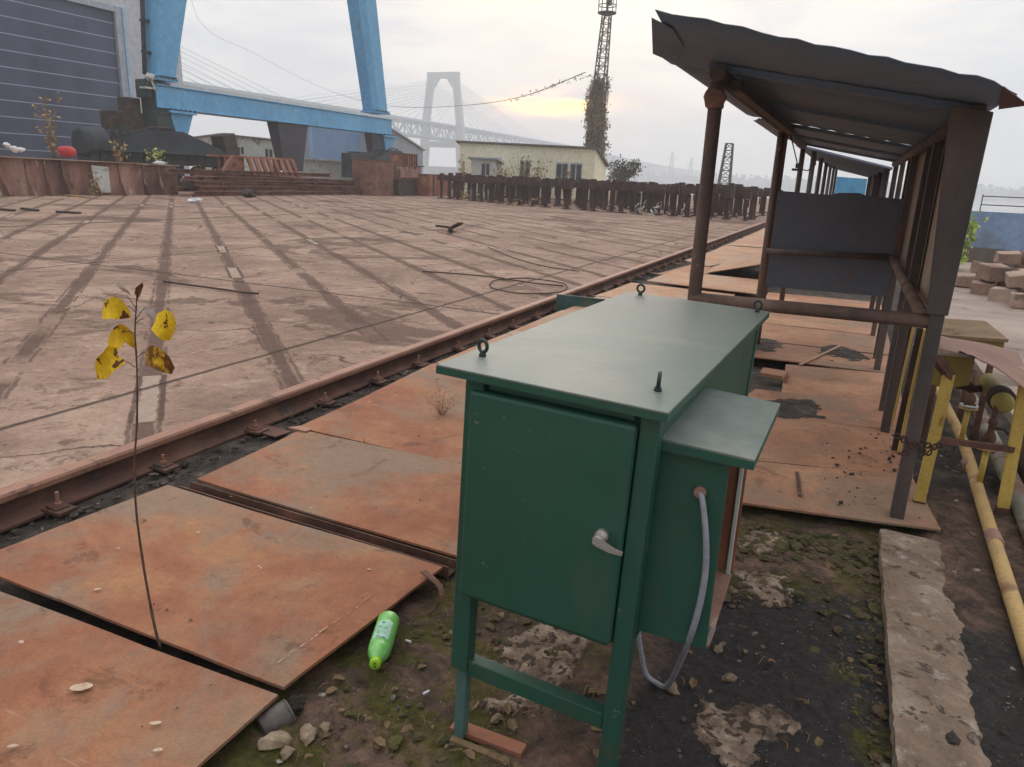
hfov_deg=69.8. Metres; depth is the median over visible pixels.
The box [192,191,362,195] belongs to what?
steel beam
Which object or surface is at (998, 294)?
stone block
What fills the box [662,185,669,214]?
support stand
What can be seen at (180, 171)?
steel beam
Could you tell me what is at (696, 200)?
support stand
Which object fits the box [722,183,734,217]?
support stand
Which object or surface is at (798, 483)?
rusty rod
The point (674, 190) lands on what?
support stand
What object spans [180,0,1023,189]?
sky
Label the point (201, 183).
steel beam
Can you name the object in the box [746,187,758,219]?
support stand
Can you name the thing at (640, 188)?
support stand
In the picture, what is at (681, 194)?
support stand
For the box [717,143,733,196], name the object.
lattice tower
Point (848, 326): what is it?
floor sheet
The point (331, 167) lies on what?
yard wall
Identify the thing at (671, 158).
power pylon
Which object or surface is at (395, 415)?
steel plate
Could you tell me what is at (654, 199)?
support stand
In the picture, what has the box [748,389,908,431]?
floor sheet
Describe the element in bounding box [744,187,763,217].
support stand
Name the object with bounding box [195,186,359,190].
steel beam
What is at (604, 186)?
support stand
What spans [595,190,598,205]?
support stand
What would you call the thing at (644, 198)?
support stand
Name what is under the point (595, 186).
support stand
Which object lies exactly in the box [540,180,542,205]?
support stand
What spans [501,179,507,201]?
support stand
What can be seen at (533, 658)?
concrete lump
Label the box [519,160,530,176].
window
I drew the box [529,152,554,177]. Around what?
shrub
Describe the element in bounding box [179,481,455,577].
steel channel
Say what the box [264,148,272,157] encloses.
window
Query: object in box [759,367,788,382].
scrap block
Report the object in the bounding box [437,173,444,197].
support stand
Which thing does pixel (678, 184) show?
support stand
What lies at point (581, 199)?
support stand
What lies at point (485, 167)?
window
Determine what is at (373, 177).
steel box
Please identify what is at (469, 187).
support stand
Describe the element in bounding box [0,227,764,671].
trench ground
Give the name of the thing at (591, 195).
support stand
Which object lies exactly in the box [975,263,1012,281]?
stone block
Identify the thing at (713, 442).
junction box
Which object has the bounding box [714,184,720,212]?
support stand
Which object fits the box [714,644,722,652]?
stone
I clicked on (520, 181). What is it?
support stand
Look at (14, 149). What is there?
plastic bag
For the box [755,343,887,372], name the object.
floor sheet
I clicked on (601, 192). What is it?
support stand
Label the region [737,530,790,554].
concrete lump
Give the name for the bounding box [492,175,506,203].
support stand
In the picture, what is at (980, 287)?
stone block
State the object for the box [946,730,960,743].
stone
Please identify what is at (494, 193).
support stand
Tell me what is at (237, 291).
steel rod
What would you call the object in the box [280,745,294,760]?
stone
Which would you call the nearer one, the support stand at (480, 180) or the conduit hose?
the conduit hose
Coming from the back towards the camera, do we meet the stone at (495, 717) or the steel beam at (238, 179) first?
the steel beam at (238, 179)
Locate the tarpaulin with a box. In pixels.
[834,177,866,194]
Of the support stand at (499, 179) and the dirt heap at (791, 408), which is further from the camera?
the support stand at (499, 179)
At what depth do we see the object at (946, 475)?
5.68 m
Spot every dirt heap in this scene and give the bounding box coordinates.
[749,384,825,418]
[756,338,784,351]
[808,345,869,360]
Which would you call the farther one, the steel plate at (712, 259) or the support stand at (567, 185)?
the support stand at (567, 185)
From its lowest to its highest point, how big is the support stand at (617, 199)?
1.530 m
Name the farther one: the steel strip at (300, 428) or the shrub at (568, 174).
the shrub at (568, 174)
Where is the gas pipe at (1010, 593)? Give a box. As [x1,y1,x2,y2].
[913,343,1023,665]
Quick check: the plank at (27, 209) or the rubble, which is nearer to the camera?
the plank at (27, 209)
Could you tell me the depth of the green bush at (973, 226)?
15.99 m
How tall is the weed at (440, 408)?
0.320 m
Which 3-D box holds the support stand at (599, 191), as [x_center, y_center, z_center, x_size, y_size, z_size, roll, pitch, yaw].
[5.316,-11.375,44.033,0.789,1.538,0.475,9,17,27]
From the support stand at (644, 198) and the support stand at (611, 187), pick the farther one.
the support stand at (644, 198)
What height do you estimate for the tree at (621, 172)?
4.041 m
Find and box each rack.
[891,327,1023,514]
[921,318,1008,440]
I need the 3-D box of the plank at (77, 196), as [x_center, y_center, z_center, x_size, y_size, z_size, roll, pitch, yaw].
[-18.445,-7.948,31.147,2.220,0.060,0.160,14,19,35]
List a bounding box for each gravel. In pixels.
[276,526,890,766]
[920,446,1023,762]
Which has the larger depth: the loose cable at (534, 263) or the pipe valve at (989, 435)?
the loose cable at (534, 263)
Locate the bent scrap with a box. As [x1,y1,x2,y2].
[435,222,462,230]
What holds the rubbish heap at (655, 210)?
on the concrete yard at (337, 282)
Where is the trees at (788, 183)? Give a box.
[626,170,1023,201]
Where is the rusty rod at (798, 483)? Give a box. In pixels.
[795,471,801,496]
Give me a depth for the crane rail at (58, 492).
4.86 m
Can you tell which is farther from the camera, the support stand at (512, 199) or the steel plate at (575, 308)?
the support stand at (512, 199)
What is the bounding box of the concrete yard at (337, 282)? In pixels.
[0,190,768,487]
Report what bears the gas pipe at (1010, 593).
on the dirt ground at (828, 717)
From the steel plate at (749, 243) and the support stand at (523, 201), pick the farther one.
the support stand at (523, 201)
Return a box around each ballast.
[0,246,720,548]
[41,246,719,528]
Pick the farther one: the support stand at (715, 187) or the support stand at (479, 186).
the support stand at (479, 186)
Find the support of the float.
on the hull block at (31, 176)
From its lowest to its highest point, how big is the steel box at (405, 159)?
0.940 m
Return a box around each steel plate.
[0,485,442,689]
[0,591,277,766]
[197,431,461,557]
[301,363,465,464]
[436,330,522,363]
[515,310,574,330]
[565,296,608,310]
[595,283,735,299]
[647,271,757,294]
[658,265,717,277]
[685,253,753,266]
[706,253,761,272]
[707,245,761,253]
[726,239,762,247]
[742,234,763,240]
[752,228,764,233]
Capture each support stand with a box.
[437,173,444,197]
[445,173,453,198]
[452,173,464,199]
[452,181,455,197]
[460,176,465,198]
[464,175,471,198]
[467,175,478,200]
[475,177,488,201]
[476,175,485,199]
[483,184,489,200]
[484,176,497,202]
[489,183,497,201]
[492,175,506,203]
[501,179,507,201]
[505,177,508,198]
[506,178,514,204]
[508,178,515,202]
[509,176,515,198]
[514,176,518,201]
[514,176,525,205]
[521,177,529,203]
[526,177,530,202]
[529,179,537,206]
[530,177,540,204]
[538,180,553,206]
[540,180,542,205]
[548,179,552,202]
[551,178,563,204]
[553,178,560,206]
[560,180,573,205]
[560,180,573,208]
[569,178,574,204]
[574,180,580,204]
[575,179,582,206]
[577,181,584,208]
[579,179,589,209]
[588,180,595,208]
[589,181,601,210]
[595,181,604,206]
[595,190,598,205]
[598,183,603,208]
[601,182,610,209]
[606,182,616,211]
[614,181,620,205]
[615,182,629,212]
[623,182,628,208]
[627,181,638,209]
[629,182,637,211]
[632,182,646,213]
[641,184,647,210]
[644,182,656,212]
[651,191,656,211]
[653,184,665,215]
[660,185,664,209]
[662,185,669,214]
[666,184,671,211]
[667,186,679,216]
[668,183,680,213]
[675,186,685,214]
[676,182,686,211]
[681,184,696,216]
[690,184,699,215]
[710,183,717,218]
[710,185,722,216]
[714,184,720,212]
[714,184,728,215]
[721,189,734,219]
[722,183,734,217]
[729,184,744,216]
[729,199,733,213]
[735,187,745,215]
[741,190,751,220]
[742,187,749,214]
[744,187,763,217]
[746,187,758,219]
[753,196,760,216]
[756,189,765,212]
[758,188,769,215]
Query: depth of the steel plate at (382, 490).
3.86 m
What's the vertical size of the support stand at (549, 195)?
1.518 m
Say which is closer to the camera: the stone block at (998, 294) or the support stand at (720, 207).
the stone block at (998, 294)
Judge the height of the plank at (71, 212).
0.060 m
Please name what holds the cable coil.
on the concrete yard at (337, 282)
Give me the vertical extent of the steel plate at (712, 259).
0.102 m
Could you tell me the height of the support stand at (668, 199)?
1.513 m
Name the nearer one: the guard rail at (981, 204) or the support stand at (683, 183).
the guard rail at (981, 204)
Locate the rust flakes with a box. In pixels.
[118,389,453,726]
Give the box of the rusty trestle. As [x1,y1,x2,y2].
[206,154,299,176]
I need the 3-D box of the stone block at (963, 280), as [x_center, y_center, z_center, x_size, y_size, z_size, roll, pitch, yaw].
[8.261,-1.873,13.356,0.388,0.218,0.454,8,17,19]
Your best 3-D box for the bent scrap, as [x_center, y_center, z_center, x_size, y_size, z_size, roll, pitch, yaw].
[-1.794,-4.466,20.945,0.556,0.364,1.960,-2,16,-15]
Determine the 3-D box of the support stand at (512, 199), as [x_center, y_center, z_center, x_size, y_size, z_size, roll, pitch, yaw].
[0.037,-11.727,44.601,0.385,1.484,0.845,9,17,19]
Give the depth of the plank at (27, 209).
22.29 m
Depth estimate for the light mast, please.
78.64 m
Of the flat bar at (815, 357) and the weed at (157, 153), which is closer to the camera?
the flat bar at (815, 357)
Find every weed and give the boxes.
[30,91,62,157]
[83,172,102,195]
[109,141,129,161]
[142,148,164,160]
[416,383,463,416]
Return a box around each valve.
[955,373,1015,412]
[959,370,978,438]
[976,406,1009,482]
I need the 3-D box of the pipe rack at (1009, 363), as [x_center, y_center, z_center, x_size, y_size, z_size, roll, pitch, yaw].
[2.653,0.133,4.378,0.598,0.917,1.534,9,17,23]
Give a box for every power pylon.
[667,151,676,183]
[686,158,693,180]
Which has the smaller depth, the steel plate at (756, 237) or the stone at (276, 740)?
the stone at (276, 740)
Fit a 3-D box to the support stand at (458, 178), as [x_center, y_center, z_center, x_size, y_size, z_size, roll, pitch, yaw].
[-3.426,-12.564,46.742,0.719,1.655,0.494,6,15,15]
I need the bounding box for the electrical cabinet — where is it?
[436,284,769,766]
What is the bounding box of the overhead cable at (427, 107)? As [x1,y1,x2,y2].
[192,3,585,107]
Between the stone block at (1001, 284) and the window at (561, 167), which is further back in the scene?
the window at (561, 167)
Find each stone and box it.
[257,730,291,750]
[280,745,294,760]
[299,723,316,745]
[320,721,329,731]
[490,713,502,723]
[665,680,679,694]
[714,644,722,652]
[721,673,737,681]
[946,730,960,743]
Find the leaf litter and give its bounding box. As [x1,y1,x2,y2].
[258,532,881,766]
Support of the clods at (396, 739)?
on the dirt ground at (828, 717)
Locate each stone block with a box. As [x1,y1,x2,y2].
[955,273,980,287]
[969,260,983,272]
[970,280,994,295]
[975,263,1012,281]
[987,286,1019,302]
[993,251,1021,264]
[996,282,1006,286]
[1005,270,1023,287]
[1006,265,1021,270]
[1008,292,1023,308]
[1013,287,1023,292]
[1021,251,1023,265]
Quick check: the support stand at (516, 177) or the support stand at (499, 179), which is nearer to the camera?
the support stand at (499, 179)
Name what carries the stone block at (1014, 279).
on the stone block at (998, 294)
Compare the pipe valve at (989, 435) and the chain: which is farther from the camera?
the pipe valve at (989, 435)
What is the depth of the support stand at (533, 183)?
40.66 m
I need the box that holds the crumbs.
[816,428,920,517]
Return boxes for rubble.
[240,188,255,197]
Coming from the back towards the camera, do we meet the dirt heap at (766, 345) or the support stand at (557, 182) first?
the support stand at (557, 182)
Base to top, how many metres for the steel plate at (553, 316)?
0.030 m
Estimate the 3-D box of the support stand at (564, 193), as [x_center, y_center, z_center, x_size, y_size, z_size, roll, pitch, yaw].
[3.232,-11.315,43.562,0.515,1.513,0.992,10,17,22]
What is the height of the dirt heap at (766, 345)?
0.026 m
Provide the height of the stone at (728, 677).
0.027 m
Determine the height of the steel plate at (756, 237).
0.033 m
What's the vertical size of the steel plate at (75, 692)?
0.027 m
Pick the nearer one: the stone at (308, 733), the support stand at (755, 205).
the stone at (308, 733)
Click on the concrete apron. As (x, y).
(1006, 320)
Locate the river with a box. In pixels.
[189,166,1023,213]
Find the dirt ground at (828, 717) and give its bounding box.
[201,486,1023,766]
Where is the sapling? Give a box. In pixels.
[95,283,175,647]
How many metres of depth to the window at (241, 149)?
65.25 m
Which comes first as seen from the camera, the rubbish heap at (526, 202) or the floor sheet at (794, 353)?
the floor sheet at (794, 353)
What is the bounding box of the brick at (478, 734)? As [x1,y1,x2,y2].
[450,722,526,757]
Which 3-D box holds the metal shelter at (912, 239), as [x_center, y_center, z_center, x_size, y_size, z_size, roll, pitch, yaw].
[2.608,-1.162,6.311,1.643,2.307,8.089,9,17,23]
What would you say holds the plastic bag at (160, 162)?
on the hull block at (31, 176)
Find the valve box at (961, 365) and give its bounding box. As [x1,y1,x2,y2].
[931,350,972,387]
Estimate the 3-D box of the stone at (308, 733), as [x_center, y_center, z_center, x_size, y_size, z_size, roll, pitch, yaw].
[-0.621,1.068,2.231,0.058,0.040,0.071,9,17,23]
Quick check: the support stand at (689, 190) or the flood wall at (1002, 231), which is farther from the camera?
the support stand at (689, 190)
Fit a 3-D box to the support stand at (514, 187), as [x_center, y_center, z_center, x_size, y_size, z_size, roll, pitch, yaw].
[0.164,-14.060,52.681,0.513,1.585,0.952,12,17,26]
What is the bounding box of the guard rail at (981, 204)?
[979,195,1023,209]
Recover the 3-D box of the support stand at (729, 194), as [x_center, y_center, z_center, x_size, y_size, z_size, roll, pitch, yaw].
[10.269,-8.519,34.937,0.432,1.391,0.521,13,19,36]
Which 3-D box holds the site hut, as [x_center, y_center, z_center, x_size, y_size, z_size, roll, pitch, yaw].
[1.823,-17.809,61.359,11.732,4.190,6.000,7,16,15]
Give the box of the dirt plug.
[289,695,305,715]
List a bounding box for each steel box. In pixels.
[351,159,398,195]
[391,153,417,165]
[393,178,416,194]
[394,165,419,177]
[410,174,447,195]
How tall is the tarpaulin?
1.200 m
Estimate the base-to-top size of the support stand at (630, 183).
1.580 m
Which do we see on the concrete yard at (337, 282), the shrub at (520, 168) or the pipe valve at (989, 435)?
the shrub at (520, 168)
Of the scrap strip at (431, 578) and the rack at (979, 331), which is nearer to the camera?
the scrap strip at (431, 578)
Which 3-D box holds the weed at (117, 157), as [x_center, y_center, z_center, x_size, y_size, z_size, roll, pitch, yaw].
[-18.849,-11.051,35.245,0.843,1.174,1.615,-3,17,-17]
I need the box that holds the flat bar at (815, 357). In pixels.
[798,345,840,364]
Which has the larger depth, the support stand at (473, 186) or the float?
the support stand at (473, 186)
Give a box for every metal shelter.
[651,9,1023,519]
[796,145,892,196]
[823,162,874,195]
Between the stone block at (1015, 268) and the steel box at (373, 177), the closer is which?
the stone block at (1015, 268)
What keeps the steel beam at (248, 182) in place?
on the steel beam at (184, 189)
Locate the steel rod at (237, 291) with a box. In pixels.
[162,281,258,294]
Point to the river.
(988, 208)
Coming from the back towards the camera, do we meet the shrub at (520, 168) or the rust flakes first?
the shrub at (520, 168)
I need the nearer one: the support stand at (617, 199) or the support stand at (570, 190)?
the support stand at (570, 190)
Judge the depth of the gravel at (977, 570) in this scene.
3.65 m
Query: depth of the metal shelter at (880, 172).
13.57 m
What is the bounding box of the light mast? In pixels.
[581,0,616,159]
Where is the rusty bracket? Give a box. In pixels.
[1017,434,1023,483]
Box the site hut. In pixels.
[456,140,609,199]
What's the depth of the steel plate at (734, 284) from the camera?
12.05 m
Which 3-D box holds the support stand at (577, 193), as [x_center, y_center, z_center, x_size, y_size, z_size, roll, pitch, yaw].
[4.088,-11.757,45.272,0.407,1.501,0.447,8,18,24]
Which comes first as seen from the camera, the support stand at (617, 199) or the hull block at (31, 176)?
the hull block at (31, 176)
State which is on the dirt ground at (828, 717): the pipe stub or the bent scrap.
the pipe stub
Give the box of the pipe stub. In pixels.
[255,699,296,734]
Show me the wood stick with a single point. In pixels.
(460, 742)
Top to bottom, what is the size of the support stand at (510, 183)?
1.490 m
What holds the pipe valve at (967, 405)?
on the gas pipe at (1010, 593)
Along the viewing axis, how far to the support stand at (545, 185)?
40.36 m
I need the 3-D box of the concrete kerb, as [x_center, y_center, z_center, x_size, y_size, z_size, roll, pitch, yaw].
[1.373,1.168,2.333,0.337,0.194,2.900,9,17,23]
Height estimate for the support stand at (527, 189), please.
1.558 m
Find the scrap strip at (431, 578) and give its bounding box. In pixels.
[420,570,443,614]
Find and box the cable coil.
[422,271,567,293]
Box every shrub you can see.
[457,154,467,193]
[493,161,511,184]
[510,155,529,176]
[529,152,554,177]
[555,170,572,191]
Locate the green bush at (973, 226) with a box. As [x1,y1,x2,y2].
[958,209,987,269]
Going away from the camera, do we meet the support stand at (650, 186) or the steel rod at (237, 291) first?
the steel rod at (237, 291)
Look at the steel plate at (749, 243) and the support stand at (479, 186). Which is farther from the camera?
the support stand at (479, 186)
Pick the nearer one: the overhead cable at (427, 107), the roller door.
the roller door
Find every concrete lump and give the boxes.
[478,623,591,716]
[691,690,800,766]
[729,570,794,608]
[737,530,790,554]
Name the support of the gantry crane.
on the concrete yard at (337, 282)
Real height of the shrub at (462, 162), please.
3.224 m
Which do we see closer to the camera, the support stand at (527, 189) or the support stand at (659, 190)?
the support stand at (659, 190)
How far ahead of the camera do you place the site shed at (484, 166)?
56.37 m
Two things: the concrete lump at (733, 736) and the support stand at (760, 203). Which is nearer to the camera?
the concrete lump at (733, 736)
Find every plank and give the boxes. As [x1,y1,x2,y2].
[0,208,15,210]
[20,207,38,210]
[55,211,81,213]
[64,194,91,197]
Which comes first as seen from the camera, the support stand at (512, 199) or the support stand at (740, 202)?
the support stand at (740, 202)
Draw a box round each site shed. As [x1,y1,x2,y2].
[194,133,274,171]
[287,128,425,177]
[307,127,359,161]
[468,156,504,195]
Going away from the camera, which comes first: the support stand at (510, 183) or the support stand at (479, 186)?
the support stand at (510, 183)
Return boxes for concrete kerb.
[878,529,991,766]
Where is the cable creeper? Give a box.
[510,74,590,101]
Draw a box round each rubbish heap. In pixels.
[458,190,478,199]
[510,197,543,206]
[624,200,659,215]
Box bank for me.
[605,175,1023,201]
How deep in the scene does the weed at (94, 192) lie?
32.79 m
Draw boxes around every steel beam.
[164,168,329,176]
[176,187,352,191]
[180,178,339,183]
[182,176,329,182]
[192,171,352,183]
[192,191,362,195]
[193,181,359,189]
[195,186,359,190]
[302,182,352,185]
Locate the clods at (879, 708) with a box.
[848,543,891,766]
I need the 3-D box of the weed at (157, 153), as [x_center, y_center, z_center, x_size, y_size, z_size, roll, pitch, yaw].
[-18.196,-11.607,37.285,1.073,0.812,0.723,9,17,23]
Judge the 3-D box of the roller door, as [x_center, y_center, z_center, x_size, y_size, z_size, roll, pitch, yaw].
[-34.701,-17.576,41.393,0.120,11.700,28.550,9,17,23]
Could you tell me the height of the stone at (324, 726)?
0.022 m
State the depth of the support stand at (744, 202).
41.67 m
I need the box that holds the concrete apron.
[945,261,1023,423]
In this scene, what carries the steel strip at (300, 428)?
on the steel plate at (395, 415)
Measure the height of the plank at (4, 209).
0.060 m
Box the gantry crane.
[71,0,423,186]
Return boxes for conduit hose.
[637,492,709,689]
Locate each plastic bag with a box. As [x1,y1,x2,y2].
[3,142,25,152]
[153,160,167,165]
[187,198,202,202]
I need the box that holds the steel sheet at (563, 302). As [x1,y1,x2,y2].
[556,294,604,311]
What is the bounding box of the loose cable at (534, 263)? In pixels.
[488,247,578,271]
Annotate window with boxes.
[238,146,243,154]
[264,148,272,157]
[481,162,489,175]
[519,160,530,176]
[555,162,568,177]
[569,162,582,179]
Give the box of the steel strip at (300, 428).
[288,425,311,432]
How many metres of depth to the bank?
1037.34 m
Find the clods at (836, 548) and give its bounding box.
[723,517,884,708]
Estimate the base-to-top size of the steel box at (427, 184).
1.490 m
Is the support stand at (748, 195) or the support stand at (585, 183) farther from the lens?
the support stand at (585, 183)
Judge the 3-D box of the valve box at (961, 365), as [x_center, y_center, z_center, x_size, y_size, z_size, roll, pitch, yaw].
[2.583,-0.085,4.343,0.210,0.194,0.220,9,17,23]
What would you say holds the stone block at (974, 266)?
on the stone block at (963, 280)
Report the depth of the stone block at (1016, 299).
10.98 m
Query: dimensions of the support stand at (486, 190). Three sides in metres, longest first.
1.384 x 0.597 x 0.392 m
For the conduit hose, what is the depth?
1.82 m
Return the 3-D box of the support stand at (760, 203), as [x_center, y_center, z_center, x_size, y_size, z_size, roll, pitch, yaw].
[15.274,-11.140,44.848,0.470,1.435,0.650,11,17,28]
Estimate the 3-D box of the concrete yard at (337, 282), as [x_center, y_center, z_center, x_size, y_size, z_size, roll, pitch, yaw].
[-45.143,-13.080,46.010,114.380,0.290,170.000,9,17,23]
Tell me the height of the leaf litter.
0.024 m
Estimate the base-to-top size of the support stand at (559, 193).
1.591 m
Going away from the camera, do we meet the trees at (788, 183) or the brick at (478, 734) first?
the brick at (478, 734)
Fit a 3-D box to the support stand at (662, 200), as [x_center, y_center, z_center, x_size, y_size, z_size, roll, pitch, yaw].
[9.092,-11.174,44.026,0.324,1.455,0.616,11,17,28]
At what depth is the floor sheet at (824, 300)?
10.93 m
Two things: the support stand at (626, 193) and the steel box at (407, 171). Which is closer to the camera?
the support stand at (626, 193)
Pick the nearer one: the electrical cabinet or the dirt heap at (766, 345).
the electrical cabinet
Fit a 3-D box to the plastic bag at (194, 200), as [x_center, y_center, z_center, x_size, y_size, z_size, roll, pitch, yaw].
[-13.192,-7.596,30.506,0.364,0.251,0.739,9,17,23]
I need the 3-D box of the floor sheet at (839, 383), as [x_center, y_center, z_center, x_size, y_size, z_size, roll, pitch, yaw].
[2.825,0.000,6.333,0.951,0.025,1.207,9,17,23]
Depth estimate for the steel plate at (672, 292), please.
11.16 m
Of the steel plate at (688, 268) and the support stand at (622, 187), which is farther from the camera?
the support stand at (622, 187)
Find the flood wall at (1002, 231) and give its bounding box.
[964,211,1023,264]
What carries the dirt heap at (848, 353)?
on the floor sheet at (794, 353)
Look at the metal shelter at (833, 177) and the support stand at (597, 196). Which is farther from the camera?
the support stand at (597, 196)
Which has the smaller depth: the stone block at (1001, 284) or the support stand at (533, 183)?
the stone block at (1001, 284)
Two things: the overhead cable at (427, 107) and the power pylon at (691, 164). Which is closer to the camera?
the overhead cable at (427, 107)
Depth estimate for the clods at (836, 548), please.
3.41 m
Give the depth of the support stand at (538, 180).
43.42 m
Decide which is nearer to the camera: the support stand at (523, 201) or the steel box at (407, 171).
the support stand at (523, 201)
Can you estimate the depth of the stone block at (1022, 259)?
12.78 m
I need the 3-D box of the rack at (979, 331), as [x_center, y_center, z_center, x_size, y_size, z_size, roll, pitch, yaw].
[3.183,-0.028,5.269,0.395,0.780,0.720,9,17,23]
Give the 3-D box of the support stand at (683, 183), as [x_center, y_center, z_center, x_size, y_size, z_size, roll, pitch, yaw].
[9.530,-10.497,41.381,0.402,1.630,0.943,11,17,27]
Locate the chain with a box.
[892,433,950,457]
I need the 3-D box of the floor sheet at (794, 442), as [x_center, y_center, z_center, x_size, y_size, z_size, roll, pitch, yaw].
[1.959,0.390,4.813,1.455,0.024,0.914,6,16,11]
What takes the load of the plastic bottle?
on the dirt ground at (828, 717)
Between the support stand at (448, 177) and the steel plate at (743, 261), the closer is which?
the steel plate at (743, 261)
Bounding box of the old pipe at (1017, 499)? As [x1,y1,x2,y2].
[958,389,1023,539]
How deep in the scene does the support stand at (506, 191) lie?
53.42 m
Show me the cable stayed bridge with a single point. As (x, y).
(425, 123)
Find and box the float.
[57,146,75,156]
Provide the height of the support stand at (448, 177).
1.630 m
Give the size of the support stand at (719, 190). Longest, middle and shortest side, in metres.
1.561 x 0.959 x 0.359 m
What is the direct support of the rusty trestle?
on the concrete yard at (337, 282)
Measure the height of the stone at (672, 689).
0.028 m
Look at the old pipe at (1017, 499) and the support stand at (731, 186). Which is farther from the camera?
the support stand at (731, 186)
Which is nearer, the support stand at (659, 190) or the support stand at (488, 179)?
the support stand at (659, 190)
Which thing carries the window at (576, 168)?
in the site hut
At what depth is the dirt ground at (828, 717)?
2.54 m
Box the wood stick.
[449,735,506,764]
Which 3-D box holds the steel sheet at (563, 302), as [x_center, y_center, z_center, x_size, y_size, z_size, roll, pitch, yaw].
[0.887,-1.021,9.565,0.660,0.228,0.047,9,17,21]
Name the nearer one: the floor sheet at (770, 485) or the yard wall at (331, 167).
the floor sheet at (770, 485)
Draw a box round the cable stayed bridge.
[180,46,733,180]
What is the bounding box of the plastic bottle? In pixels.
[368,611,399,669]
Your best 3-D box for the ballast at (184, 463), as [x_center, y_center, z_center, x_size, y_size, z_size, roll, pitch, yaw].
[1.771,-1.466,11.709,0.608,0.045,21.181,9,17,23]
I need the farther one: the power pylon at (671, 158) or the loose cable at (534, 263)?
the power pylon at (671, 158)
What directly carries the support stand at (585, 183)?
on the concrete yard at (337, 282)
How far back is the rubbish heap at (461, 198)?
45.89 m
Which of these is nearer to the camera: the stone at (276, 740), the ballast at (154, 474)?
the stone at (276, 740)
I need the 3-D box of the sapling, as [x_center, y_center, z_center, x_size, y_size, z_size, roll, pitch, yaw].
[-1.165,0.309,2.360,0.402,1.278,0.061,9,17,23]
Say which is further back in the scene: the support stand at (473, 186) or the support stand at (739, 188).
the support stand at (473, 186)
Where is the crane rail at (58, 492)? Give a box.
[0,221,765,532]
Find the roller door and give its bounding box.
[0,0,119,160]
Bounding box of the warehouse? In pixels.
[0,0,189,180]
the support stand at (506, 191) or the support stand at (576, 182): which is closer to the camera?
the support stand at (576, 182)
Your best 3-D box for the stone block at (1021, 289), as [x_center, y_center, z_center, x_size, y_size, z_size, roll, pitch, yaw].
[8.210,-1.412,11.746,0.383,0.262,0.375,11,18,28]
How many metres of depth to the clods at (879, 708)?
2.59 m
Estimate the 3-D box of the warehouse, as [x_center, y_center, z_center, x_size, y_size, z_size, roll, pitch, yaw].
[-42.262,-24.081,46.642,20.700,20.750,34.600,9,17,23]
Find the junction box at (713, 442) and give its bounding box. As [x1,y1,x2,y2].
[637,387,779,648]
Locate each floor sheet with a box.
[743,461,940,531]
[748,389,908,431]
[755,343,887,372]
[758,418,912,476]
[761,323,889,355]
[764,312,887,336]
[766,292,881,309]
[782,364,901,403]
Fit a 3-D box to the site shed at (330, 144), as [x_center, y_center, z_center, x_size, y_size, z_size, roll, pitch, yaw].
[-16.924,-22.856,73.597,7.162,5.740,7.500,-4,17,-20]
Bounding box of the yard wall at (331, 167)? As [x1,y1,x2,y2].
[304,158,352,180]
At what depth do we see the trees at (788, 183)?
1103.60 m
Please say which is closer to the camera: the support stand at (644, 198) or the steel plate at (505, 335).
the steel plate at (505, 335)
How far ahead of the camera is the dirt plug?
2.31 m
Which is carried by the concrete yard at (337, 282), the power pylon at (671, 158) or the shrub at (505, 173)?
the shrub at (505, 173)
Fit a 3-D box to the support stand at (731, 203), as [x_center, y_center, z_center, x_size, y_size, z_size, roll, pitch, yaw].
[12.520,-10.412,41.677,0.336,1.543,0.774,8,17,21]
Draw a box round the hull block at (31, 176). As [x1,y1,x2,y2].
[0,156,179,195]
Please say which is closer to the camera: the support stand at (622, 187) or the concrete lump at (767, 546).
the concrete lump at (767, 546)
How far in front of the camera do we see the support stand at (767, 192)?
41.16 m
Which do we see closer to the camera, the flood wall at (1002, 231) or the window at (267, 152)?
the flood wall at (1002, 231)
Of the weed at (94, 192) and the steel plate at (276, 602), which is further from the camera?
the weed at (94, 192)
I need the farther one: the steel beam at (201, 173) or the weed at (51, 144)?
the steel beam at (201, 173)
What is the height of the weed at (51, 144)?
2.827 m
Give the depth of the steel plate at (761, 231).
26.40 m
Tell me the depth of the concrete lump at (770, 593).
3.15 m
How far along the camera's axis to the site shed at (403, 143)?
72.61 m
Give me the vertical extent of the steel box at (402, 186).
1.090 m
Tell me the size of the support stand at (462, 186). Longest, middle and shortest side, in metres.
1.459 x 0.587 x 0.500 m
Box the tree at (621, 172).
[606,154,645,181]
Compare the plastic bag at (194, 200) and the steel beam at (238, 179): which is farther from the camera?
the steel beam at (238, 179)
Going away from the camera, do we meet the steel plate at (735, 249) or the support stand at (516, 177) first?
the steel plate at (735, 249)
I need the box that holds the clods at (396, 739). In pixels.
[298,591,531,766]
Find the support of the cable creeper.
hanging from the overhead cable at (427, 107)
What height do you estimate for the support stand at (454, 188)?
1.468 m
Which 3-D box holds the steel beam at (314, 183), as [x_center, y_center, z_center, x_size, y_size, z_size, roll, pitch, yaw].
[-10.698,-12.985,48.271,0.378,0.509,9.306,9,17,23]
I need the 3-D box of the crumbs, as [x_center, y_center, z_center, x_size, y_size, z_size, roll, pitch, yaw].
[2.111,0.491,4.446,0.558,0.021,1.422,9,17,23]
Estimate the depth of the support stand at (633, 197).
38.61 m
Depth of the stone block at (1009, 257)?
12.65 m
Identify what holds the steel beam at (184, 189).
on the concrete yard at (337, 282)
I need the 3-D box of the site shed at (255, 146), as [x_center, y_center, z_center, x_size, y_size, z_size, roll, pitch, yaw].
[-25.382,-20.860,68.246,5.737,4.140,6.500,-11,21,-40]

